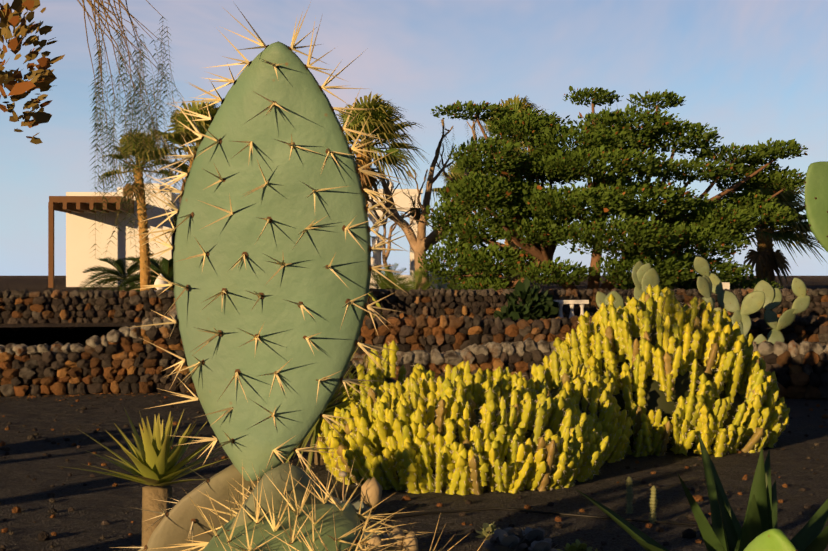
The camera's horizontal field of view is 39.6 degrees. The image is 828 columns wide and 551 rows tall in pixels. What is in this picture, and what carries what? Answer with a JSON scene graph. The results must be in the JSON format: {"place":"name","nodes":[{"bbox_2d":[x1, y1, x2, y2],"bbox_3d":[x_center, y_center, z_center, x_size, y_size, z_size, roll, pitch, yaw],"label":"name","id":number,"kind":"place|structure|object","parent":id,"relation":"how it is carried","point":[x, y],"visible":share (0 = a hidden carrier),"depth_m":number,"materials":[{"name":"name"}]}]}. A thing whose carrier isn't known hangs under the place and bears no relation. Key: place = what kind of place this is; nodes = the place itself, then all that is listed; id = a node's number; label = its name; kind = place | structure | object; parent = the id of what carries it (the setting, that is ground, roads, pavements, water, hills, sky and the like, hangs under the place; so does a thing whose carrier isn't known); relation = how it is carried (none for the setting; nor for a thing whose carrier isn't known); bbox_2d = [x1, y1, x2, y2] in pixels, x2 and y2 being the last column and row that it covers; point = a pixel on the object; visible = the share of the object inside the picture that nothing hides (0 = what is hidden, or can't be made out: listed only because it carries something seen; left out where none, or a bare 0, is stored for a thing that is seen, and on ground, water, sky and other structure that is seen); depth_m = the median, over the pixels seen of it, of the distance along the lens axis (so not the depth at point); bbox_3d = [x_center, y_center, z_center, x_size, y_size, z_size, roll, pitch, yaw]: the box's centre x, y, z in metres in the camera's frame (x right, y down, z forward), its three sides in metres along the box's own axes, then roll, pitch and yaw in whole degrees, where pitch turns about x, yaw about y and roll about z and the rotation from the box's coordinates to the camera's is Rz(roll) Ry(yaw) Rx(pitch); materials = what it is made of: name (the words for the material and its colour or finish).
{"place":"outdoors","nodes":[
{"label":"outdoors","id":0,"kind":"place"},
{"bbox_2d":[0,0,203,263],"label":"hanging foliage","id":1,"kind":"object","parent":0,"point":[43,75],"visible":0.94,"depth_m":10.15,"materials":[{"name":"green plant"}]},
{"bbox_2d":[0,298,763,327],"bbox_3d":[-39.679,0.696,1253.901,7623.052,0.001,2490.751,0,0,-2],"label":"lower terrace ground","id":2,"kind":"structure","parent":0,"point":[112,324],"depth_m":16.33,"materials":[{"name":"soil"}]},
{"bbox_2d":[461,263,559,320],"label":"shrubs","id":3,"kind":"object","parent":2,"relation":"on","point":[544,308],"visible":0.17,"depth_m":17.75,"materials":[{"name":"green plant"}]},
{"bbox_2d":[596,257,809,343],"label":"opuntia clumps","id":4,"kind":"object","parent":2,"relation":"on","point":[767,296],"visible":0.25,"depth_m":15.37,"materials":[{"name":"green plant"}]},
{"bbox_2d":[0,329,827,550],"bbox_3d":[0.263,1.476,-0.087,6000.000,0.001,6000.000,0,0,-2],"label":"ground","id":5,"kind":"structure","parent":0,"point":[96,500],"depth_m":8.01,"materials":[{"name":"black gravel"}]},
{"bbox_2d":[109,0,488,550],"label":"prickly pear cactus","id":6,"kind":"object","parent":5,"relation":"on","point":[272,248],"visible":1,"depth_m":1.03,"materials":[{"name":"green plant"}]},
{"bbox_2d":[0,287,827,404],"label":"lava stone walls","id":7,"kind":"structure","parent":5,"relation":"on","point":[436,331],"depth_m":16.15,"materials":[{"name":"brown stone"}]},
{"bbox_2d":[368,290,381,307],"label":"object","id":8,"kind":"object","parent":7,"relation":"on","point":[374,299],"depth_m":17.91,"materials":[{"name":"plant"}]},
{"bbox_2d":[0,391,827,550],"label":"pebble litter","id":9,"kind":"object","parent":5,"relation":"on","point":[686,533],"visible":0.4,"depth_m":7.73,"materials":[{"name":"stone"}]},
{"bbox_2d":[202,471,657,550],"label":"succulents","id":10,"kind":"object","parent":5,"relation":"on","point":[511,539],"visible":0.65,"depth_m":5.94,"materials":[{"name":"green plant"}]},
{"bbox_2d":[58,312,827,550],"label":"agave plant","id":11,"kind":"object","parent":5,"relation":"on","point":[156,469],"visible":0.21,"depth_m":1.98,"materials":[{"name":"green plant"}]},
{"bbox_2d":[360,507,711,526],"bbox_3d":[0.382,1.464,6.789,3.076,0.014,0.838,0,0,-10],"label":"drip hose","id":12,"kind":"object","parent":5,"relation":"on","point":[542,512],"visible":0.48,"depth_m":7.04,"materials":[{"name":"black rubber"}]},
{"bbox_2d":[316,284,789,494],"bbox_3d":[1.250,1.022,9.389,4.591,1.894,2.315,0,0,-35],"label":"cactus cluster","id":13,"kind":"object","parent":5,"relation":"on","point":[651,373],"visible":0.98,"depth_m":9.00,"materials":[{"name":"yellow plant"}]},
{"bbox_2d":[743,161,827,550],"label":"cactus pad","id":14,"kind":"object","parent":5,"relation":"on","point":[816,203],"visible":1,"depth_m":2.31,"materials":[{"name":"green plant"}]},
{"bbox_2d":[0,276,827,295],"bbox_3d":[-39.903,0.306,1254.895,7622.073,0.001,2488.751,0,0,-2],"label":"terrace ground","id":15,"kind":"structure","parent":0,"point":[29,283],"depth_m":39.10,"materials":[{"name":"soil"}]},
{"bbox_2d":[79,253,173,297],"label":"phoenix palms","id":16,"kind":"object","parent":15,"relation":"on","point":[164,268],"visible":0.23,"depth_m":23.30,"materials":[{"name":"green plant"}]},
{"bbox_2d":[97,130,182,290],"bbox_3d":[-5.001,-1.171,21.267,1.502,3.054,1.703,0,0,33],"label":"fan palm","id":17,"kind":"object","parent":15,"relation":"on","point":[145,274],"visible":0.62,"depth_m":21.18,"materials":[{"name":"green plant"}]},
{"bbox_2d":[173,215,177,251],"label":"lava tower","id":18,"kind":"structure","parent":15,"relation":"on","point":[175,219],"depth_m":30.91,"materials":[{"name":"black stone"}]},
{"bbox_2d":[135,100,219,203],"bbox_3d":[-3.716,-1.429,20.797,2.542,3.569,2.254,0,0,38],"label":"fan palm","id":19,"kind":"object","parent":15,"relation":"on","point":[213,108],"visible":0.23,"depth_m":20.48,"materials":[{"name":"green plant"}]},
{"bbox_2d":[48,181,422,287],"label":"white house","id":20,"kind":"structure","parent":15,"relation":"on","point":[77,208],"depth_m":30.66,"materials":[{"name":"paint"}]},
{"bbox_2d":[336,91,433,215],"bbox_3d":[-0.771,-1.577,21.859,2.393,3.868,2.267,0,0,-2],"label":"fan palm","id":21,"kind":"object","parent":15,"relation":"on","point":[381,114],"visible":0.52,"depth_m":21.61,"materials":[{"name":"green plant"}]},
{"bbox_2d":[351,119,485,288],"bbox_3d":[0.115,-1.392,23.973,3.730,3.864,1.744,0,0,13],"label":"bare tree","id":22,"kind":"object","parent":15,"relation":"on","point":[421,242],"visible":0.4,"depth_m":23.92,"materials":[{"name":"brown plant"}]},
{"bbox_2d":[369,263,471,296],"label":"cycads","id":23,"kind":"object","parent":15,"relation":"on","point":[385,284],"visible":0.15,"depth_m":20.09,"materials":[{"name":"green plant"}]},
{"bbox_2d":[154,257,729,317],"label":"garden balustrade finials","id":24,"kind":"object","parent":15,"relation":"on","point":[582,303],"visible":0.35,"depth_m":18.18,"materials":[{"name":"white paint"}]},
{"bbox_2d":[430,158,503,271],"bbox_3d":[1.452,-1.355,28.988,2.319,3.422,2.119,0,0,-2],"label":"fan palm","id":25,"kind":"object","parent":15,"relation":"on","point":[454,171],"visible":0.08,"depth_m":28.69,"materials":[{"name":"green plant"}]},
{"bbox_2d":[466,95,572,281],"bbox_3d":[2.948,-2.267,30.961,2.849,5.246,3.120,0,0,14],"label":"fan palm","id":26,"kind":"object","parent":15,"relation":"on","point":[517,104],"visible":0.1,"depth_m":30.78,"materials":[{"name":"green plant"}]},
{"bbox_2d":[418,86,809,296],"bbox_3d":[3.934,-1.097,21.342,7.633,4.918,3.579,0,0,-2],"label":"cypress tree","id":27,"kind":"object","parent":15,"relation":"on","point":[672,230],"visible":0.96,"depth_m":21.07,"materials":[{"name":"green plant"}]},
{"bbox_2d":[721,175,824,288],"bbox_3d":[8.263,-0.939,26.192,3.266,2.852,2.988,0,0,-2],"label":"fan palm","id":28,"kind":"object","parent":15,"relation":"on","point":[766,259],"visible":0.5,"depth_m":25.89,"materials":[{"name":"green plant"}]},
{"bbox_2d":[0,0,827,275],"label":"sky","id":29,"kind":"structure","parent":0,"point":[754,71],"materials":[{"name":"blue"}]}
]}

